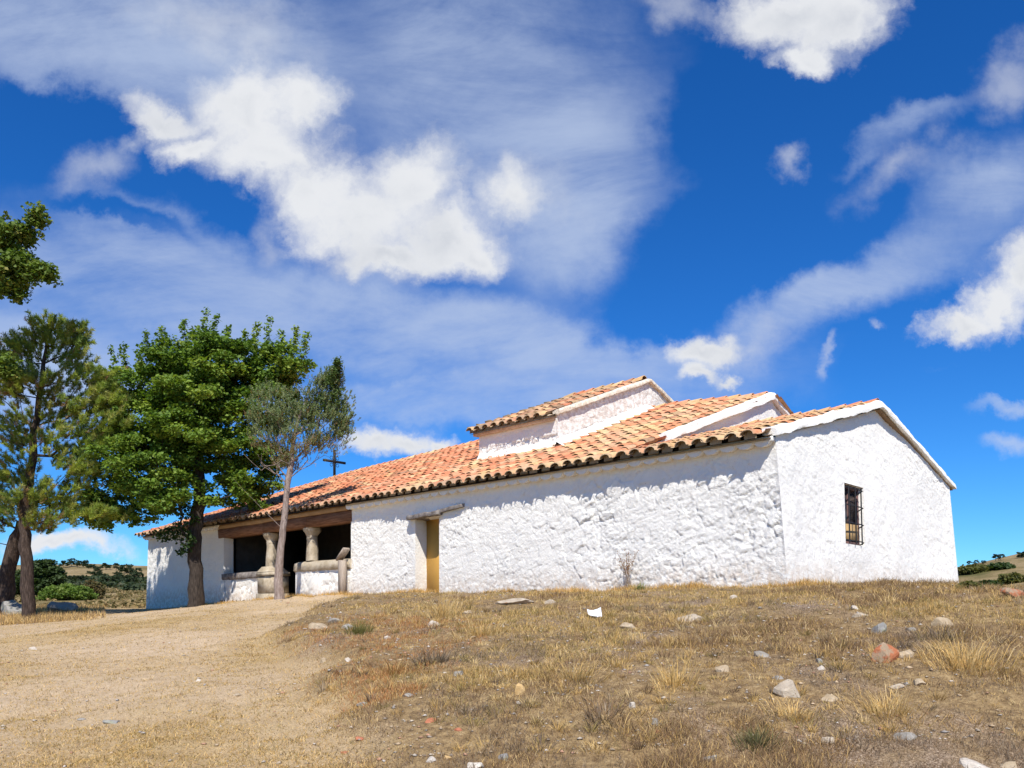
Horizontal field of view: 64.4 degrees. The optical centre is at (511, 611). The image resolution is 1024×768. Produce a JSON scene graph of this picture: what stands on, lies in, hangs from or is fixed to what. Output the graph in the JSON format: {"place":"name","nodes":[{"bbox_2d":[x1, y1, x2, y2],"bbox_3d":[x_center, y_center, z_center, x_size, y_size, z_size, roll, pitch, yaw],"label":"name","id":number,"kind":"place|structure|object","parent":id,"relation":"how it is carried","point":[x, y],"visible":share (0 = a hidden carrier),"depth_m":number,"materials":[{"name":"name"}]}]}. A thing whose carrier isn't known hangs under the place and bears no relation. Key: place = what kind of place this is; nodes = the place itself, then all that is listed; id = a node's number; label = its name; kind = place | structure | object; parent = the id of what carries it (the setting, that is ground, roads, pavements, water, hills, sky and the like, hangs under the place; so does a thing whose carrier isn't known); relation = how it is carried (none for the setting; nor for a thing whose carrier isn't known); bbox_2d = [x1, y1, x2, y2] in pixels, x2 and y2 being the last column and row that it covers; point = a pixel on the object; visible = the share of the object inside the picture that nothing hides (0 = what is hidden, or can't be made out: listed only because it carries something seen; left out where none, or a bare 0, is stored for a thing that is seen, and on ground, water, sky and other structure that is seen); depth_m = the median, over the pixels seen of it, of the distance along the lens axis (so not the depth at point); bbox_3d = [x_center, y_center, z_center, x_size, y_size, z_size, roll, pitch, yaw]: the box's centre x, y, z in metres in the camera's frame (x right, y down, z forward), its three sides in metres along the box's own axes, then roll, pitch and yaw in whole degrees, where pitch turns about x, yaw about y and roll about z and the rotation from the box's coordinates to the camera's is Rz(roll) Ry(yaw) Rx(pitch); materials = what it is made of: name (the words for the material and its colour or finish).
{"place":"outdoors","nodes":[
{"label":"outdoors","id":0,"kind":"place"},
{"bbox_2d":[0,554,1023,767],"bbox_3d":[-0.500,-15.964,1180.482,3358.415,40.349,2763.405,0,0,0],"label":"ground","id":1,"kind":"structure","parent":0,"point":[943,675],"depth_m":7.88,"materials":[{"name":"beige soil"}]},
{"bbox_2d":[1,600,21,615],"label":"boulder","id":2,"kind":"object","parent":1,"relation":"on","point":[13,606],"visible":0.52,"depth_m":30.09,"materials":[{"name":"grey stone"}]},
{"bbox_2d":[0,200,63,384],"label":"broadleaf tree","id":3,"kind":"object","parent":1,"relation":"on","point":[21,270],"visible":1,"depth_m":25.86,"materials":[{"name":"green plant"}]},
{"bbox_2d":[0,467,77,613],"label":"pine tree","id":4,"kind":"object","parent":1,"relation":"on","point":[11,556],"visible":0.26,"depth_m":30.32,"materials":[{"name":"green plant"}]},
{"bbox_2d":[15,558,72,595],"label":"bush","id":5,"kind":"object","parent":1,"relation":"on","point":[47,572],"visible":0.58,"depth_m":69.04,"materials":[{"name":"green plant"}]},
{"bbox_2d":[47,601,78,612],"bbox_3d":[-18.156,-0.165,32.840,1.242,0.598,0.803,-7,1,12],"label":"boulder","id":6,"kind":"object","parent":1,"relation":"on","point":[61,605],"visible":0.62,"depth_m":32.65,"materials":[{"name":"stone"}]},
{"bbox_2d":[58,560,68,565],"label":"oak tree","id":7,"kind":"object","parent":1,"relation":"on","point":[63,563],"visible":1,"depth_m":390.29,"materials":[{"name":"green plant"}]},
{"bbox_2d":[35,582,98,600],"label":"shrub","id":8,"kind":"object","parent":1,"relation":"on","point":[69,592],"visible":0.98,"depth_m":55.18,"materials":[{"name":"green plant"}]},
{"bbox_2d":[0,308,137,617],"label":"pine tree","id":9,"kind":"object","parent":1,"relation":"on","point":[74,464],"visible":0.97,"depth_m":28.30,"materials":[{"name":"green plant"}]},
{"bbox_2d":[66,558,75,565],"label":"oak tree","id":10,"kind":"object","parent":1,"relation":"on","point":[70,561],"visible":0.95,"depth_m":396.17,"materials":[{"name":"green plant"}]},
{"bbox_2d":[73,575,85,580],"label":"oak tree","id":11,"kind":"object","parent":1,"relation":"on","point":[81,577],"visible":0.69,"depth_m":131.35,"materials":[{"name":"green plant"}]},
{"bbox_2d":[14,587,146,607],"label":"ground cover","id":12,"kind":"object","parent":1,"relation":"on","point":[122,598],"visible":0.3,"depth_m":51.05,"materials":[{"name":"beige plant"}]},
{"bbox_2d":[75,560,88,566],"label":"oak tree","id":13,"kind":"object","parent":1,"relation":"on","point":[82,563],"visible":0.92,"depth_m":392.46,"materials":[{"name":"green plant"}]},
{"bbox_2d":[85,564,95,568],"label":"oak tree","id":14,"kind":"object","parent":1,"relation":"on","point":[90,566],"visible":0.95,"depth_m":359.40,"materials":[{"name":"green plant"}]},
{"bbox_2d":[82,579,106,599],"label":"shrub","id":15,"kind":"object","parent":1,"relation":"on","point":[97,587],"visible":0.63,"depth_m":57.82,"materials":[{"name":"green plant"}]},
{"bbox_2d":[89,570,105,575],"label":"oak tree","id":16,"kind":"object","parent":1,"relation":"on","point":[99,572],"visible":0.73,"depth_m":179.03,"materials":[{"name":"green plant"}]},
{"bbox_2d":[93,566,102,570],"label":"oak tree","id":17,"kind":"object","parent":1,"relation":"on","point":[96,568],"visible":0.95,"depth_m":307.91,"materials":[{"name":"green plant"}]},
{"bbox_2d":[62,573,146,590],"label":"wood","id":18,"kind":"object","parent":1,"relation":"on","point":[141,584],"visible":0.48,"depth_m":119.06,"materials":[{"name":"green plant"}]},
{"bbox_2d":[100,563,111,568],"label":"pine tree","id":19,"kind":"object","parent":1,"relation":"on","point":[105,565],"visible":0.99,"depth_m":345.17,"materials":[{"name":"plant"}]},
{"bbox_2d":[100,575,114,582],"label":"oak tree","id":20,"kind":"object","parent":1,"relation":"on","point":[106,579],"visible":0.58,"depth_m":125.40,"materials":[{"name":"green plant"}]},
{"bbox_2d":[102,720,119,723],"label":"stone","id":21,"kind":"object","parent":1,"relation":"on","point":[110,721],"visible":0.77,"depth_m":7.65,"materials":[{"name":"beige stone"}]},
{"bbox_2d":[113,574,130,582],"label":"oak tree","id":22,"kind":"object","parent":1,"relation":"on","point":[124,576],"visible":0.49,"depth_m":126.78,"materials":[{"name":"green plant"}]},
{"bbox_2d":[117,564,133,572],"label":"oak tree","id":23,"kind":"object","parent":1,"relation":"on","point":[121,568],"visible":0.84,"depth_m":298.24,"materials":[{"name":"green plant"}]},
{"bbox_2d":[124,576,139,583],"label":"oak tree","id":24,"kind":"object","parent":1,"relation":"on","point":[130,578],"visible":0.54,"depth_m":123.19,"materials":[{"name":"green plant"}]},
{"bbox_2d":[129,568,141,573],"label":"oak tree","id":25,"kind":"object","parent":1,"relation":"on","point":[133,571],"visible":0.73,"depth_m":288.50,"materials":[{"name":"green plant"}]},
{"bbox_2d":[130,572,143,578],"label":"oak tree","id":26,"kind":"object","parent":1,"relation":"on","point":[136,575],"visible":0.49,"depth_m":140.22,"materials":[{"name":"green plant"}]},
{"bbox_2d":[77,307,317,607],"bbox_3d":[-11.513,-5.723,29.806,8.864,11.400,6.045,0,0,0],"label":"broadleaf tree","id":27,"kind":"object","parent":1,"relation":"on","point":[188,400],"visible":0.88,"depth_m":28.94,"materials":[{"name":"green plant"}]},
{"bbox_2d":[242,355,360,599],"bbox_3d":[-6.860,-4.168,25.866,4.184,7.796,2.039,0,0,0],"label":"tree","id":28,"kind":"object","parent":1,"relation":"on","point":[329,381],"visible":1,"depth_m":25.67,"materials":[{"name":"leaves"},{"name":"bark"}]},
{"bbox_2d":[308,622,326,628],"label":"stone","id":29,"kind":"object","parent":1,"relation":"on","point":[315,625],"visible":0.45,"depth_m":12.86,"materials":[{"name":"beige stone"}]},
{"bbox_2d":[328,618,342,622],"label":"stone","id":30,"kind":"object","parent":1,"relation":"on","point":[333,620],"visible":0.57,"depth_m":13.40,"materials":[{"name":"grey stone"}]},
{"bbox_2d":[336,547,349,593],"bbox_3d":[-5.325,-1.156,25.604,0.450,1.688,0.240,0,0,44],"label":"wooden post","id":31,"kind":"object","parent":1,"relation":"on","point":[342,567],"visible":0.82,"depth_m":25.57,"materials":[{"name":"grey wood"}]},
{"bbox_2d":[328,620,374,634],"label":"grass tuft","id":32,"kind":"object","parent":1,"relation":"on","point":[358,630],"visible":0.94,"depth_m":11.93,"materials":[{"name":"green plant"}]},
{"bbox_2d":[352,657,431,677],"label":"grass tuft","id":33,"kind":"object","parent":1,"relation":"on","point":[397,671],"visible":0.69,"depth_m":8.20,"materials":[{"name":"beige plant"}]},
{"bbox_2d":[425,718,435,722],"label":"stone","id":34,"kind":"object","parent":1,"relation":"on","point":[429,720],"visible":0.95,"depth_m":6.61,"materials":[{"name":"stone"}]},
{"bbox_2d":[426,756,435,762],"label":"stone","id":35,"kind":"object","parent":1,"relation":"on","point":[430,759],"visible":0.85,"depth_m":5.88,"materials":[{"name":"white stone"}]},
{"bbox_2d":[385,644,481,671],"bbox_3d":[-0.821,0.485,8.774,1.446,0.318,1.506,0,0,21],"label":"grass tuft","id":36,"kind":"object","parent":1,"relation":"on","point":[443,655],"visible":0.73,"depth_m":8.73,"materials":[{"name":"brown plant"}]},
{"bbox_2d":[411,588,473,618],"bbox_3d":[-1.153,-0.153,13.330,1.383,0.590,1.249,0,0,0],"label":"grass tuft","id":37,"kind":"object","parent":1,"relation":"on","point":[444,610],"visible":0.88,"depth_m":13.33,"materials":[{"name":"beige plant"}]},
{"bbox_2d":[467,762,484,767],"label":"stone","id":38,"kind":"object","parent":1,"relation":"on","point":[476,765],"visible":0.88,"depth_m":5.70,"materials":[{"name":"white stone"}]},
{"bbox_2d":[440,612,517,638],"bbox_3d":[-0.391,0.182,10.737,1.342,0.398,1.171,0,0,17],"label":"grass tuft","id":39,"kind":"object","parent":1,"relation":"on","point":[484,631],"visible":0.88,"depth_m":10.68,"materials":[{"name":"beige plant"}]},
{"bbox_2d":[498,753,508,760],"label":"stone","id":40,"kind":"object","parent":1,"relation":"on","point":[503,755],"visible":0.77,"depth_m":5.88,"materials":[{"name":"grey stone"}]},
{"bbox_2d":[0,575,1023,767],"bbox_3d":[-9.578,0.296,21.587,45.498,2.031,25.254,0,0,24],"label":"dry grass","id":41,"kind":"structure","parent":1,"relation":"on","point":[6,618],"depth_m":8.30,"materials":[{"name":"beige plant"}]},
{"bbox_2d":[495,598,533,604],"bbox_3d":[0.028,-0.159,14.885,0.755,0.176,0.667,2,-6,-17],"label":"stone","id":42,"kind":"object","parent":1,"relation":"on","point":[515,601],"visible":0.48,"depth_m":14.63,"materials":[{"name":"beige stone"}]},
{"bbox_2d":[515,683,525,694],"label":"stone","id":43,"kind":"object","parent":1,"relation":"on","point":[519,688],"visible":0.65,"depth_m":7.17,"materials":[{"name":"beige stone"}]},
{"bbox_2d":[134,375,958,608],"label":"chapel","id":44,"kind":"structure","parent":1,"relation":"on","point":[578,489],"depth_m":20.56,"materials":[{"name":"paint"}]},
{"bbox_2d":[426,519,438,592],"bbox_3d":[-2.101,-1.040,23.399,1.110,3.280,0.050,0,0,44],"label":"door","id":45,"kind":"structure","parent":44,"relation":"in","point":[432,526],"depth_m":23.56,"materials":[{"name":"yellow wood"}]},
{"bbox_2d":[844,485,863,545],"bbox_3d":[7.664,-2.159,18.349,0.361,1.401,1.306,0,0,44],"label":"window","id":46,"kind":"structure","parent":44,"relation":"in","point":[852,506],"depth_m":18.41,"materials":[{"name":"black glass"}]},
{"bbox_2d":[543,599,555,603],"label":"stone","id":47,"kind":"object","parent":1,"relation":"on","point":[549,601],"visible":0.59,"depth_m":14.47,"materials":[{"name":"beige stone"}]},
{"bbox_2d":[525,657,619,686],"bbox_3d":[0.670,0.549,7.796,1.042,0.314,1.072,0,0,26],"label":"grass tuft","id":48,"kind":"object","parent":1,"relation":"on","point":[566,672],"visible":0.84,"depth_m":7.73,"materials":[{"name":"beige plant"}]},
{"bbox_2d":[587,607,601,616],"bbox_3d":[1.209,0.009,11.920,0.195,0.151,0.217,0,0,0],"label":"paper","id":49,"kind":"object","parent":1,"relation":"on","point":[593,612],"visible":0.91,"depth_m":11.93,"materials":[{"name":"white paper"}]},
{"bbox_2d":[552,692,655,737],"bbox_3d":[0.746,0.828,6.626,1.034,0.300,1.012,0,0,32],"label":"grass tuft","id":50,"kind":"object","parent":1,"relation":"on","point":[600,711],"visible":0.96,"depth_m":6.65,"materials":[{"name":"beige plant"}]},
{"bbox_2d":[619,622,634,628],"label":"stone","id":51,"kind":"object","parent":1,"relation":"on","point":[626,625],"visible":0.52,"depth_m":10.67,"materials":[{"name":"beige stone"}]},
{"bbox_2d":[617,550,638,588],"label":"weed","id":52,"kind":"object","parent":1,"relation":"on","point":[626,574],"visible":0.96,"depth_m":17.93,"materials":[{"name":"brown plant"}]},
{"bbox_2d":[629,702,635,708],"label":"stone","id":53,"kind":"object","parent":1,"relation":"on","point":[632,703],"visible":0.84,"depth_m":6.75,"materials":[{"name":"white stone"}]},
{"bbox_2d":[630,582,650,590],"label":"weed","id":54,"kind":"object","parent":1,"relation":"on","point":[639,586],"visible":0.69,"depth_m":17.57,"materials":[{"name":"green plant"}]},
{"bbox_2d":[635,650,710,691],"bbox_3d":[1.447,0.522,7.392,0.773,0.403,0.912,0,0,-44],"label":"grass tuft","id":55,"kind":"object","parent":1,"relation":"on","point":[671,679],"visible":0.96,"depth_m":7.32,"materials":[{"name":"beige plant"}]},
{"bbox_2d":[678,614,704,621],"bbox_3d":[2.430,0.137,11.017,0.402,0.220,0.240,0,0,-26],"label":"stone","id":56,"kind":"object","parent":1,"relation":"on","point":[691,617],"visible":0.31,"depth_m":10.95,"materials":[{"name":"beige stone"}]},
{"bbox_2d":[704,755,716,761],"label":"stone","id":57,"kind":"object","parent":1,"relation":"on","point":[713,757],"visible":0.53,"depth_m":5.73,"materials":[{"name":"grey stone"}]},
{"bbox_2d":[715,665,728,671],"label":"stone","id":58,"kind":"object","parent":1,"relation":"on","point":[722,668],"visible":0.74,"depth_m":7.74,"materials":[{"name":"beige stone"}]},
{"bbox_2d":[726,726,785,753],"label":"grass tuft","id":59,"kind":"object","parent":1,"relation":"on","point":[755,738],"visible":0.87,"depth_m":5.89,"materials":[{"name":"green plant"}]},
{"bbox_2d":[754,651,769,657],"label":"stone","id":60,"kind":"object","parent":1,"relation":"on","point":[756,653],"visible":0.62,"depth_m":8.31,"materials":[{"name":"grey stone"}]},
{"bbox_2d":[773,679,799,697],"bbox_3d":[2.354,0.698,6.952,0.245,0.227,0.166,6,6,2],"label":"stone","id":61,"kind":"object","parent":1,"relation":"on","point":[787,687],"visible":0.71,"depth_m":6.89,"materials":[{"name":"beige stone"}]},
{"bbox_2d":[749,693,834,732],"bbox_3d":[2.275,0.800,6.554,0.877,0.282,0.933,0,0,39],"label":"grass tuft","id":62,"kind":"object","parent":1,"relation":"on","point":[791,711],"visible":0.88,"depth_m":6.52,"materials":[{"name":"beige plant"}]},
{"bbox_2d":[821,737,834,743],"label":"stone","id":63,"kind":"object","parent":1,"relation":"on","point":[827,738],"visible":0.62,"depth_m":5.99,"materials":[{"name":"beige stone"}]},
{"bbox_2d":[821,694,838,701],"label":"stone","id":64,"kind":"object","parent":1,"relation":"on","point":[830,697],"visible":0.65,"depth_m":6.79,"materials":[{"name":"beige stone"}]},
{"bbox_2d":[852,612,865,617],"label":"stone","id":65,"kind":"object","parent":1,"relation":"on","point":[857,614],"visible":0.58,"depth_m":10.27,"materials":[{"name":"beige stone"}]},
{"bbox_2d":[871,622,886,633],"bbox_3d":[4.167,0.245,9.228,0.206,0.260,0.139,-2,12,-25],"label":"stone","id":66,"kind":"object","parent":1,"relation":"on","point":[879,627],"visible":0.55,"depth_m":9.18,"materials":[{"name":"grey stone"}]},
{"bbox_2d":[871,642,899,662],"bbox_3d":[3.572,0.446,7.771,0.286,0.309,0.133,0,0,-29],"label":"stone","id":67,"kind":"object","parent":1,"relation":"on","point":[881,650],"visible":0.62,"depth_m":7.73,"materials":[{"name":"orange stone"}]},
{"bbox_2d":[824,679,965,731],"bbox_3d":[3.017,0.744,6.501,1.131,0.370,1.239,0,0,-16],"label":"grass tuft","id":68,"kind":"object","parent":1,"relation":"on","point":[899,712],"visible":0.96,"depth_m":6.50,"materials":[{"name":"beige plant"}]},
{"bbox_2d":[888,683,903,688],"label":"stone","id":69,"kind":"object","parent":1,"relation":"on","point":[895,686],"visible":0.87,"depth_m":7.01,"materials":[{"name":"white stone"}]},
{"bbox_2d":[893,732,916,739],"bbox_3d":[2.896,0.930,5.991,0.161,0.088,0.116,0,2,27],"label":"stone","id":70,"kind":"object","parent":1,"relation":"on","point":[909,734],"visible":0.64,"depth_m":5.97,"materials":[{"name":"grey stone"}]},
{"bbox_2d":[899,649,913,658],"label":"stone","id":71,"kind":"object","parent":1,"relation":"on","point":[907,653],"visible":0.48,"depth_m":7.80,"materials":[{"name":"beige stone"}]},
{"bbox_2d":[913,678,925,685],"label":"stone","id":72,"kind":"object","parent":1,"relation":"on","point":[917,681],"visible":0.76,"depth_m":7.09,"materials":[{"name":"beige stone"}]},
{"bbox_2d":[896,622,981,643],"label":"grass tuft","id":73,"kind":"object","parent":1,"relation":"on","point":[934,633],"visible":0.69,"depth_m":8.53,"materials":[{"name":"brown plant"}]},
{"bbox_2d":[931,617,952,625],"bbox_3d":[4.949,0.143,9.316,0.275,0.163,0.155,0,0,18],"label":"stone","id":74,"kind":"object","parent":1,"relation":"on","point":[940,620],"visible":0.35,"depth_m":9.31,"materials":[{"name":"beige stone"}]},
{"bbox_2d":[908,628,1023,678],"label":"grass tuft","id":75,"kind":"object","parent":1,"relation":"on","point":[971,662],"visible":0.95,"depth_m":7.42,"materials":[{"name":"beige plant"}]},
{"bbox_2d":[955,580,985,588],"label":"shrub","id":76,"kind":"object","parent":1,"relation":"on","point":[971,583],"visible":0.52,"depth_m":11.79,"materials":[{"name":"green plant"}]},
{"bbox_2d":[959,758,988,767],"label":"stone","id":77,"kind":"object","parent":1,"relation":"on","point":[965,762],"visible":0.94,"depth_m":5.48,"materials":[{"name":"white stone"}]},
{"bbox_2d":[957,563,992,574],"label":"shrub","id":78,"kind":"object","parent":1,"relation":"on","point":[974,568],"visible":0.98,"depth_m":307.99,"materials":[{"name":"green plant"}]},
{"bbox_2d":[977,580,1003,585],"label":"shrub","id":79,"kind":"object","parent":1,"relation":"on","point":[993,582],"visible":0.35,"depth_m":13.60,"materials":[{"name":"green plant"}]},
{"bbox_2d":[986,562,1015,570],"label":"shrub","id":80,"kind":"object","parent":1,"relation":"on","point":[999,565],"visible":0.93,"depth_m":305.19,"materials":[{"name":"green plant"}]},
{"bbox_2d":[993,572,1023,584],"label":"shrub","id":81,"kind":"object","parent":1,"relation":"on","point":[1012,578],"visible":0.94,"depth_m":256.34,"materials":[{"name":"green plant"}]},
{"bbox_2d":[1000,761,1016,767],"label":"stone","id":82,"kind":"object","parent":1,"relation":"on","point":[1010,764],"visible":1,"depth_m":5.47,"materials":[{"name":"beige stone"}]},
{"bbox_2d":[1000,587,1023,596],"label":"stone","id":83,"kind":"object","parent":1,"relation":"on","point":[1006,591],"visible":0.59,"depth_m":10.65,"materials":[{"name":"beige stone"}]},
{"bbox_2d":[1016,551,1023,557],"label":"oak tree","id":84,"kind":"object","parent":1,"relation":"on","point":[1020,554],"visible":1,"depth_m":369.73,"materials":[{"name":"green plant"}]},
{"bbox_2d":[0,0,1023,566],"label":"sky","id":85,"kind":"structure","parent":0,"point":[486,209],"materials":[{"name":"blue"}]}
]}

